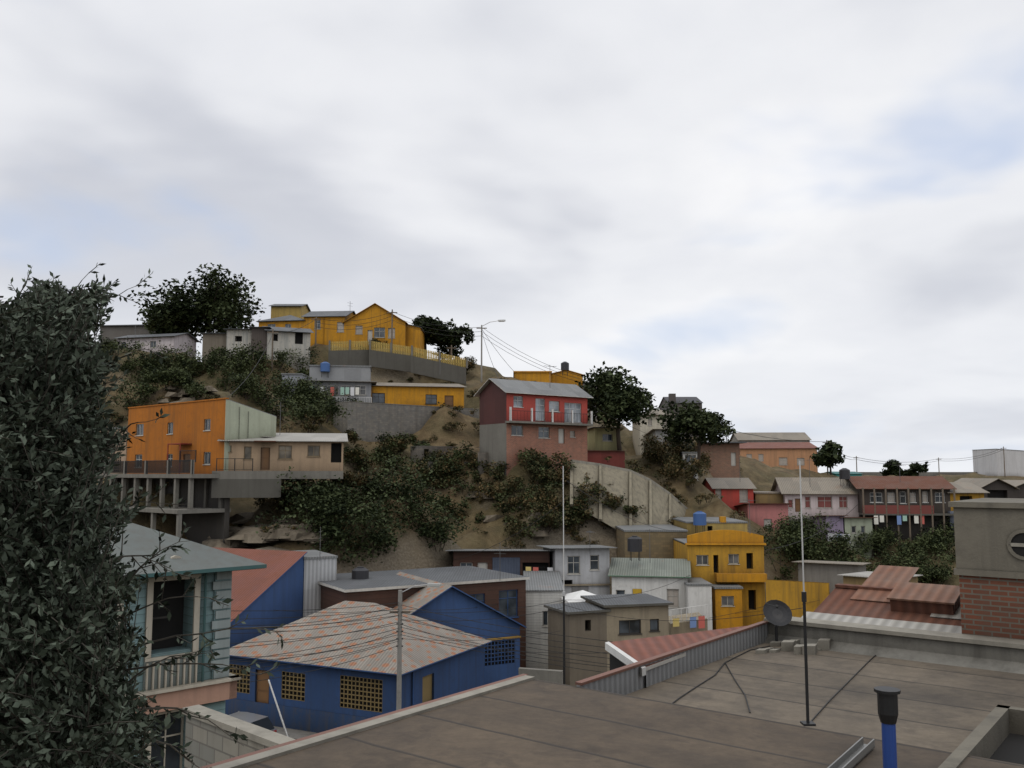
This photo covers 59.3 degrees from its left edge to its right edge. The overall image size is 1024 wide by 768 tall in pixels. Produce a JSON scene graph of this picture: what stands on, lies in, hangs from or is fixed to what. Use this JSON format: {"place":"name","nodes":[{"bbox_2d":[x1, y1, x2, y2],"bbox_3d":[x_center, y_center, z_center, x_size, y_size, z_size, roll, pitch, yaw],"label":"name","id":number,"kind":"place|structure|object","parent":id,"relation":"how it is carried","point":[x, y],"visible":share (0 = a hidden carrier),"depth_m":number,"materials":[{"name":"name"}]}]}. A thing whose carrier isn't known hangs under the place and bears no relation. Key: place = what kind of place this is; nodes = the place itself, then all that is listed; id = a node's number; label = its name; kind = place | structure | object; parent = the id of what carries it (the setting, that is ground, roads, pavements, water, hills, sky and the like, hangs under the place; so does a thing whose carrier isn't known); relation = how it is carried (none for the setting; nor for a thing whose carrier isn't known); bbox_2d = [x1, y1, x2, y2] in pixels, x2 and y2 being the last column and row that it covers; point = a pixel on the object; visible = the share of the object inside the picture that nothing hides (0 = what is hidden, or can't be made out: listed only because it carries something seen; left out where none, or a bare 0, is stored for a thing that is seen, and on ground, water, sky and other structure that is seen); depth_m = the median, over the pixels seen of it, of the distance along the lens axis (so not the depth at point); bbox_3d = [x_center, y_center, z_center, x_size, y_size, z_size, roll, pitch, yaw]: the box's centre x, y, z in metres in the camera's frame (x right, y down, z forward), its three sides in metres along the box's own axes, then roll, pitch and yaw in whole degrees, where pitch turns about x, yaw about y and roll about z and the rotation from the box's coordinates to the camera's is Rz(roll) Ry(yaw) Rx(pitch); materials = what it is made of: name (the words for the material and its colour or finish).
{"place":"outdoors","nodes":[
{"label":"outdoors","id":0,"kind":"place"},
{"bbox_2d":[0,263,284,767],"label":"olive tree","id":1,"kind":"object","parent":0,"point":[65,688],"visible":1,"depth_m":4.14,"materials":[{"name":"green plant"}]},
{"bbox_2d":[274,726,316,738],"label":"street","id":2,"kind":"structure","parent":0,"point":[295,734],"depth_m":45.60,"materials":[{"name":"concrete"}]},
{"bbox_2d":[229,711,277,732],"bbox_3d":[-13.600,16.928,44.048,4.030,1.420,1.740,-3,-6,26],"label":"silver car","id":3,"kind":"object","parent":2,"relation":"on","point":[259,720],"visible":0.07,"depth_m":43.79,"materials":[{"name":"grey paint"}]},
{"bbox_2d":[225,601,491,732],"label":"blue house","id":4,"kind":"structure","parent":0,"point":[333,697],"depth_m":46.83,"materials":[{"name":"paint"}]},
{"bbox_2d":[390,583,440,709],"bbox_3d":[-4.642,13.478,42.988,2.569,7.844,0.350,-1,-6,15],"label":"street pole","id":5,"kind":"object","parent":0,"point":[399,645],"visible":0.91,"depth_m":43.16,"materials":[{"name":"metal"}]},
{"bbox_2d":[230,576,817,683],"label":"power lines","id":6,"kind":"object","parent":5,"relation":"hanging from","point":[367,612],"visible":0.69,"depth_m":39.21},
{"bbox_2d":[0,0,1023,472],"label":"sky","id":7,"kind":"structure","parent":0,"point":[807,216],"materials":[{"name":"white"}]},
{"bbox_2d":[134,303,905,553],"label":"roof aerials","id":8,"kind":"object","parent":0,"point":[899,465],"visible":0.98,"depth_m":69.41,"materials":[{"name":"grey metal"}]},
{"bbox_2d":[79,343,1023,602],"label":"hill terrain","id":9,"kind":"structure","parent":0,"point":[413,551],"depth_m":86.22,"materials":[{"name":"soil"}]},
{"bbox_2d":[99,427,127,473],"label":"house","id":10,"kind":"structure","parent":9,"relation":"on","point":[123,458],"depth_m":82.06,"materials":[{"name":"grey"}]},
{"bbox_2d":[83,337,169,409],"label":"slope scrub","id":11,"kind":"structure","parent":9,"relation":"on","point":[142,391],"depth_m":108.27,"materials":[{"name":"green plant"}]},
{"bbox_2d":[100,324,155,349],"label":"dark shack","id":12,"kind":"structure","parent":9,"relation":"on","point":[113,332],"depth_m":132.04,"materials":[{"name":"metal"}]},
{"bbox_2d":[116,333,199,358],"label":"house","id":13,"kind":"structure","parent":9,"relation":"on","point":[175,340],"depth_m":118.29,"materials":[{"name":"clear paint"}]},
{"bbox_2d":[96,460,230,543],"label":"frame","id":14,"kind":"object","parent":9,"relation":"on","point":[203,515],"depth_m":69.01,"materials":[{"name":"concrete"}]},
{"bbox_2d":[127,398,275,473],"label":"orange house","id":15,"kind":"structure","parent":14,"relation":"on","point":[196,430],"depth_m":71.92,"materials":[{"name":"paint"}]},
{"bbox_2d":[100,522,266,767],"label":"aqua house","id":16,"kind":"structure","parent":9,"relation":"on","point":[195,684],"depth_m":24.72,"materials":[{"name":"wood"}]},
{"bbox_2d":[157,385,231,402],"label":"outcrop rock","id":17,"kind":"object","parent":9,"relation":"on","point":[180,394],"visible":0.37,"depth_m":95.73,"materials":[{"name":"stone"}]},
{"bbox_2d":[131,263,265,343],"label":"crest tree","id":18,"kind":"object","parent":9,"relation":"on","point":[216,305],"visible":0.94,"depth_m":128.08,"materials":[{"name":"green plant"}]},
{"bbox_2d":[200,333,226,361],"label":"grey shack","id":19,"kind":"structure","parent":9,"relation":"on","point":[210,340],"depth_m":119.11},
{"bbox_2d":[113,338,352,426],"bbox_3d":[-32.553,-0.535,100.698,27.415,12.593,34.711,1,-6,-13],"label":"scrub","id":20,"kind":"object","parent":9,"relation":"on","point":[239,360],"visible":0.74,"depth_m":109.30,"materials":[{"name":"green plant"}]},
{"bbox_2d":[223,329,255,357],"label":"grey shack","id":21,"kind":"structure","parent":9,"relation":"on","point":[238,336],"depth_m":118.15,"materials":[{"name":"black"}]},
{"bbox_2d":[212,547,306,647],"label":"blue house","id":22,"kind":"structure","parent":9,"relation":"on","point":[273,587],"depth_m":54.15,"materials":[{"name":"paint"}]},
{"bbox_2d":[248,327,271,358],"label":"shack wood","id":23,"kind":"object","parent":9,"relation":"on","point":[258,334],"visible":0.33,"depth_m":117.66,"materials":[{"name":"wood"}]},
{"bbox_2d":[202,512,328,550],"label":"outcrop rock","id":24,"kind":"object","parent":9,"relation":"on","point":[240,537],"visible":0.71,"depth_m":67.02,"materials":[{"name":"stone"}]},
{"bbox_2d":[211,433,347,497],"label":"beige house","id":25,"kind":"structure","parent":9,"relation":"on","point":[256,467],"depth_m":69.52,"materials":[{"name":"paint"}]},
{"bbox_2d":[256,315,305,327],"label":"house","id":26,"kind":"structure","parent":9,"relation":"on","point":[289,321],"depth_m":127.51,"materials":[{"name":"paint"}]},
{"bbox_2d":[262,326,313,371],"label":"house","id":27,"kind":"structure","parent":9,"relation":"on","point":[294,339],"depth_m":118.24,"materials":[{"name":"paint"}]},
{"bbox_2d":[269,304,310,318],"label":"house","id":28,"kind":"structure","parent":9,"relation":"on","point":[295,310],"depth_m":135.77,"materials":[{"name":"yellow paint"}]},
{"bbox_2d":[253,470,367,511],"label":"scrub","id":29,"kind":"object","parent":9,"relation":"on","point":[357,479],"visible":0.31,"depth_m":74.04,"materials":[{"name":"plant"}]},
{"bbox_2d":[297,550,337,617],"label":"house","id":30,"kind":"structure","parent":9,"relation":"on","point":[320,566],"depth_m":56.44,"materials":[{"name":"beige paint"}]},
{"bbox_2d":[301,311,355,346],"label":"house","id":31,"kind":"structure","parent":9,"relation":"on","point":[331,333],"depth_m":126.62,"materials":[{"name":"paint"}]},
{"bbox_2d":[297,380,376,405],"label":"grey house","id":32,"kind":"structure","parent":9,"relation":"on","point":[364,394],"depth_m":100.37,"materials":[{"name":"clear paint"}]},
{"bbox_2d":[309,365,371,380],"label":"grey sheet","id":33,"kind":"object","parent":9,"relation":"on","point":[348,373],"visible":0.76,"depth_m":105.18,"materials":[{"name":"metal"}]},
{"bbox_2d":[254,456,471,567],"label":"bushes","id":34,"kind":"object","parent":9,"relation":"on","point":[327,498],"visible":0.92,"depth_m":69.43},
{"bbox_2d":[342,303,407,351],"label":"house","id":35,"kind":"structure","parent":9,"relation":"on","point":[381,332],"depth_m":126.41,"materials":[{"name":"paint"}]},
{"bbox_2d":[343,440,451,489],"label":"green scrub","id":36,"kind":"object","parent":9,"relation":"on","point":[419,443],"visible":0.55,"depth_m":87.25,"materials":[{"name":"plant"}]},
{"bbox_2d":[328,339,467,384],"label":"lane fence","id":37,"kind":"object","parent":9,"relation":"on","point":[419,365],"visible":1,"depth_m":118.81,"materials":[{"name":"concrete"}]},
{"bbox_2d":[333,401,478,441],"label":"retaining wall","id":38,"kind":"structure","parent":9,"relation":"on","point":[367,421],"depth_m":95.78,"materials":[{"name":"concrete"}]},
{"bbox_2d":[406,324,424,357],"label":"house","id":39,"kind":"structure","parent":9,"relation":"on","point":[415,337],"depth_m":127.31,"materials":[{"name":"paint"}]},
{"bbox_2d":[355,337,476,370],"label":"scrub","id":40,"kind":"object","parent":9,"relation":"on","point":[471,363],"visible":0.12,"depth_m":124.44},
{"bbox_2d":[371,382,465,407],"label":"long yellow house","id":41,"kind":"structure","parent":9,"relation":"on","point":[427,394],"depth_m":102.52,"materials":[{"name":"paint"}]},
{"bbox_2d":[318,566,529,667],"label":"brown house","id":42,"kind":"structure","parent":9,"relation":"on","point":[502,591],"depth_m":57.53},
{"bbox_2d":[102,358,747,551],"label":"scrub tufts","id":43,"kind":"object","parent":9,"relation":"on","point":[453,425],"visible":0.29,"depth_m":86.50,"materials":[{"name":"plant"}]},
{"bbox_2d":[412,314,474,359],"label":"dark tree","id":44,"kind":"object","parent":9,"relation":"on","point":[454,340],"visible":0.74,"depth_m":134.30,"materials":[{"name":"green plant"}]},
{"bbox_2d":[410,446,478,462],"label":"retaining wall","id":45,"kind":"structure","parent":9,"relation":"on","point":[419,451],"depth_m":90.67,"materials":[{"name":"grey"}]},
{"bbox_2d":[393,572,526,684],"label":"house","id":46,"kind":"structure","parent":9,"relation":"on","point":[444,599],"depth_m":54.00,"materials":[{"name":"paint"}]},
{"bbox_2d":[343,394,587,520],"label":"scrub","id":47,"kind":"object","parent":9,"relation":"on","point":[390,445],"visible":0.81,"depth_m":86.63,"materials":[{"name":"green plant"}]},
{"bbox_2d":[445,549,553,575],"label":"long shed","id":48,"kind":"object","parent":9,"relation":"on","point":[515,561],"visible":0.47,"depth_m":69.03,"materials":[{"name":"brown"}]},
{"bbox_2d":[513,371,551,382],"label":"house","id":49,"kind":"structure","parent":9,"relation":"on","point":[539,376],"depth_m":118.67,"materials":[{"name":"yellow paint"}]},
{"bbox_2d":[479,407,592,476],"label":"red house","id":50,"kind":"structure","parent":9,"relation":"on","point":[506,441],"depth_m":88.30,"materials":[{"name":"paint"}]},
{"bbox_2d":[474,378,592,424],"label":"red house","id":51,"kind":"structure","parent":50,"relation":"on","point":[499,398],"depth_m":88.92,"materials":[{"name":"paint"}]},
{"bbox_2d":[432,447,647,539],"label":"slope scrub","id":52,"kind":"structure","parent":9,"relation":"on","point":[533,465],"depth_m":82.82,"materials":[{"name":"green plant"}]},
{"bbox_2d":[523,571,564,668],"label":"house","id":53,"kind":"structure","parent":9,"relation":"on","point":[543,587],"depth_m":60.83,"materials":[{"name":"paint"}]},
{"bbox_2d":[561,590,595,602],"bbox_3d":[4.774,15.303,60.518,2.785,2.850,3.038,1,-6,-10],"label":"tarp","id":54,"kind":"object","parent":53,"relation":"attached to","point":[573,597],"visible":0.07,"depth_m":59.99,"materials":[{"name":"white fabric"}]},
{"bbox_2d":[456,491,635,535],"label":"outcrop rock","id":55,"kind":"object","parent":9,"relation":"on","point":[489,518],"visible":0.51,"depth_m":82.22,"materials":[{"name":"stone"}]},
{"bbox_2d":[551,370,583,386],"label":"house","id":56,"kind":"structure","parent":9,"relation":"on","point":[555,378],"depth_m":123.17,"materials":[{"name":"yellow paint"}]},
{"bbox_2d":[536,545,616,594],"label":"house","id":57,"kind":"structure","parent":9,"relation":"on","point":[586,567],"depth_m":68.27,"materials":[{"name":"grey paint"}]},
{"bbox_2d":[544,602,610,686],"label":"grey house","id":58,"kind":"structure","parent":9,"relation":"on","point":[582,624],"depth_m":54.40,"materials":[{"name":"paint"}]},
{"bbox_2d":[320,362,849,578],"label":"water tanks","id":59,"kind":"object","parent":9,"relation":"on","point":[634,543],"visible":0.91,"depth_m":75.71,"materials":[{"name":"blue plastic"}]},
{"bbox_2d":[182,498,1023,767],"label":"roofs","id":60,"kind":"structure","parent":9,"relation":"on","point":[960,700],"depth_m":10.52,"materials":[{"name":"concrete"}]},
{"bbox_2d":[672,646,875,720],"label":"roof cables","id":61,"kind":"object","parent":60,"relation":"on","point":[744,693],"visible":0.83,"depth_m":11.89,"materials":[{"name":"rubber"}]},
{"bbox_2d":[755,600,830,654],"bbox_3d":[4.413,3.828,14.105,1.037,0.742,0.950,-3,-6,24],"label":"satellite dish","id":62,"kind":"object","parent":60,"relation":"on","point":[777,613],"visible":0.98,"depth_m":14.40,"materials":[{"name":"black metal"}]},
{"bbox_2d":[799,461,815,725],"bbox_3d":[2.951,2.091,9.100,0.120,2.620,0.120,0,-6,0],"label":"roof mast","id":63,"kind":"object","parent":60,"relation":"on","point":[807,722],"visible":1,"depth_m":9.05,"materials":[{"name":"black metal"}]},
{"bbox_2d":[827,737,874,767],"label":"gutter offcut","id":64,"kind":"object","parent":60,"relation":"on","point":[856,753],"visible":1,"depth_m":7.81,"materials":[{"name":"silver metal"}]},
{"bbox_2d":[801,565,961,633],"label":"rust roof house","id":65,"kind":"structure","parent":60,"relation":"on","point":[886,595],"depth_m":15.61,"materials":[{"name":"rusty corrugated metal"},{"name":"light grey corrugated metal"}]},
{"bbox_2d":[874,686,900,767],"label":"vent pipe","id":66,"kind":"object","parent":60,"relation":"on","point":[887,700],"visible":1,"depth_m":6.03,"materials":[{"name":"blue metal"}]},
{"bbox_2d":[587,427,623,449],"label":"house","id":67,"kind":"structure","parent":9,"relation":"on","point":[600,438],"depth_m":97.40,"materials":[{"name":"paint"}]},
{"bbox_2d":[587,450,624,467],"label":"house","id":68,"kind":"structure","parent":9,"relation":"on","point":[617,458],"depth_m":95.30,"materials":[{"name":"paint"}]},
{"bbox_2d":[575,361,658,450],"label":"tree","id":69,"kind":"object","parent":9,"relation":"on","point":[612,397],"depth_m":95.06,"materials":[{"name":"green plant"}]},
{"bbox_2d":[310,386,924,627],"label":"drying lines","id":70,"kind":"object","parent":9,"relation":"on","point":[701,623],"visible":0.84,"depth_m":90.09,"materials":[{"name":"multicoloured fabric"}]},
{"bbox_2d":[580,593,673,670],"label":"grey house","id":71,"kind":"structure","parent":9,"relation":"on","point":[649,609],"depth_m":55.44,"materials":[{"name":"paint"}]},
{"bbox_2d":[570,459,687,529],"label":"retaining wall","id":72,"kind":"structure","parent":9,"relation":"on","point":[658,503],"depth_m":84.82,"materials":[{"name":"concrete"}]},
{"bbox_2d":[267,309,1005,476],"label":"hill poles","id":73,"kind":"object","parent":9,"relation":"on","point":[481,328],"visible":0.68,"depth_m":124.26,"materials":[{"name":"wood"}]},
{"bbox_2d":[227,312,1001,569],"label":"power lines","id":74,"kind":"object","parent":73,"relation":"hanging from","point":[587,402],"visible":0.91,"depth_m":122.31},
{"bbox_2d":[608,558,690,615],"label":"white house","id":75,"kind":"structure","parent":9,"relation":"on","point":[628,575],"depth_m":66.64,"materials":[{"name":"paint"}]},
{"bbox_2d":[615,524,687,558],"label":"house","id":76,"kind":"structure","parent":9,"relation":"on","point":[660,544],"depth_m":75.11,"materials":[{"name":"paint"}]},
{"bbox_2d":[632,410,675,454],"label":"white house","id":77,"kind":"structure","parent":9,"relation":"on","point":[645,429],"depth_m":112.13,"materials":[{"name":"beige paint"}]},
{"bbox_2d":[658,394,702,436],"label":"house","id":78,"kind":"structure","parent":9,"relation":"on","point":[673,397],"depth_m":171.59,"materials":[{"name":"stone"}]},
{"bbox_2d":[669,604,707,634],"bbox_3d":[11.767,17.029,61.112,2.489,4.479,3.030,0,-6,0],"label":"terrace rail","id":79,"kind":"object","parent":9,"relation":"on","point":[683,626],"visible":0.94,"depth_m":59.74,"materials":[{"name":"white paint"}]},
{"bbox_2d":[639,433,740,480],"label":"scrub","id":80,"kind":"object","parent":9,"relation":"on","point":[653,450],"visible":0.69,"depth_m":99.42,"materials":[{"name":"green plant"}]},
{"bbox_2d":[656,399,736,468],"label":"tree","id":81,"kind":"object","parent":9,"relation":"on","point":[692,419],"visible":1,"depth_m":92.60,"materials":[{"name":"green plant"}]},
{"bbox_2d":[684,577,711,629],"bbox_3d":[13.533,20.149,66.347,1.809,11.134,4.100,0,-6,0],"label":"white annex","id":82,"kind":"object","parent":9,"relation":"on","point":[698,591],"visible":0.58,"depth_m":64.82,"materials":[{"name":"paint"}]},
{"bbox_2d":[672,516,747,534],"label":"house","id":83,"kind":"structure","parent":9,"relation":"on","point":[719,523],"depth_m":77.19,"materials":[{"name":"paint"}]},
{"bbox_2d":[690,442,746,477],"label":"house","id":84,"kind":"structure","parent":9,"relation":"on","point":[724,458],"depth_m":107.64,"materials":[{"name":"brick"}]},
{"bbox_2d":[673,530,766,625],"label":"house","id":85,"kind":"structure","parent":9,"relation":"on","point":[724,557],"depth_m":69.03,"materials":[{"name":"paint"}]},
{"bbox_2d":[712,584,742,629],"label":"house","id":86,"kind":"structure","parent":9,"relation":"on","point":[726,599],"depth_m":66.94,"materials":[{"name":"paint"}]},
{"bbox_2d":[702,478,756,511],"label":"red row house","id":87,"kind":"structure","parent":9,"relation":"on","point":[734,492],"depth_m":94.41,"materials":[{"name":"paint"}]},
{"bbox_2d":[736,503,792,529],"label":"pink row house","id":88,"kind":"structure","parent":9,"relation":"on","point":[762,514],"depth_m":90.18,"materials":[{"name":"paint"}]},
{"bbox_2d":[753,491,782,502],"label":"house","id":89,"kind":"structure","parent":9,"relation":"on","point":[768,497],"depth_m":95.27,"materials":[{"name":"beige paint"}]},
{"bbox_2d":[739,442,817,472],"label":"salmon house","id":90,"kind":"structure","parent":9,"relation":"on","point":[789,455],"depth_m":163.60,"materials":[{"name":"paint"}]},
{"bbox_2d":[729,432,810,441],"bbox_3d":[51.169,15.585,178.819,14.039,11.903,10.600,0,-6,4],"label":"roof","id":91,"kind":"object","parent":90,"relation":"on","point":[780,436],"visible":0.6,"depth_m":176.22,"materials":[{"name":"grey paint"}]},
{"bbox_2d":[766,579,829,616],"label":"yellow wall","id":92,"kind":"structure","parent":9,"relation":"on","point":[788,593],"depth_m":63.82,"materials":[{"name":"paint"}]},
{"bbox_2d":[771,477,858,533],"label":"white row house","id":93,"kind":"structure","parent":9,"relation":"on","point":[831,495],"depth_m":94.05,"materials":[{"name":"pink paint"}]},
{"bbox_2d":[810,515,847,537],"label":"house","id":94,"kind":"structure","parent":9,"relation":"on","point":[835,519],"depth_m":89.10,"materials":[{"name":"paint"}]},
{"bbox_2d":[792,560,870,592],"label":"sheds","id":95,"kind":"object","parent":9,"relation":"on","point":[822,571],"visible":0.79,"depth_m":70.08,"materials":[{"name":"grey paint"}]},
{"bbox_2d":[755,509,955,584],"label":"trees","id":96,"kind":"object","parent":9,"relation":"on","point":[821,548],"visible":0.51,"depth_m":84.92,"materials":[{"name":"green plant"}]},
{"bbox_2d":[839,517,877,558],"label":"house","id":97,"kind":"structure","parent":9,"relation":"on","point":[852,526],"depth_m":89.03,"materials":[{"name":"paint"}]},
{"bbox_2d":[810,440,928,475],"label":"tree","id":98,"kind":"object","parent":9,"relation":"on","point":[827,455],"visible":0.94,"depth_m":150.41,"materials":[{"name":"green plant"}]},
{"bbox_2d":[838,571,922,584],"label":"sheds","id":99,"kind":"object","parent":9,"relation":"on","point":[858,578],"visible":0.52,"depth_m":60.84,"materials":[{"name":"beige paint"}]},
{"bbox_2d":[848,476,955,545],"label":"house","id":100,"kind":"structure","parent":9,"relation":"on","point":[928,497],"depth_m":91.54,"materials":[{"name":"paint"}]},
{"bbox_2d":[859,472,976,475],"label":"ridge wall","id":101,"kind":"structure","parent":9,"relation":"on","point":[920,474],"depth_m":238.82,"materials":[{"name":"concrete"}]},
{"bbox_2d":[946,482,989,510],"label":"house","id":102,"kind":"structure","parent":9,"relation":"on","point":[966,490],"depth_m":91.74,"materials":[{"name":"yellow paint"}]},
{"bbox_2d":[955,478,1018,497],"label":"gable shed","id":103,"kind":"structure","parent":9,"relation":"on","point":[997,488],"depth_m":94.50,"materials":[{"name":"grey wood"}]},
{"bbox_2d":[972,449,1023,476],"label":"white block","id":104,"kind":"structure","parent":9,"relation":"on","point":[992,464],"depth_m":229.42,"materials":[{"name":"paint"}]},
{"bbox_2d":[1003,480,1023,497],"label":"house","id":105,"kind":"structure","parent":9,"relation":"on","point":[1019,492],"depth_m":97.36,"materials":[{"name":"grey metal"}]},
{"bbox_2d":[562,466,564,683],"bbox_3d":[2.660,10.391,46.205,0.148,12.313,0.148,-2,-6,22],"label":"pole","id":106,"kind":"object","parent":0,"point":[563,593],"visible":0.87,"depth_m":46.08,"materials":[{"name":"black metal"}]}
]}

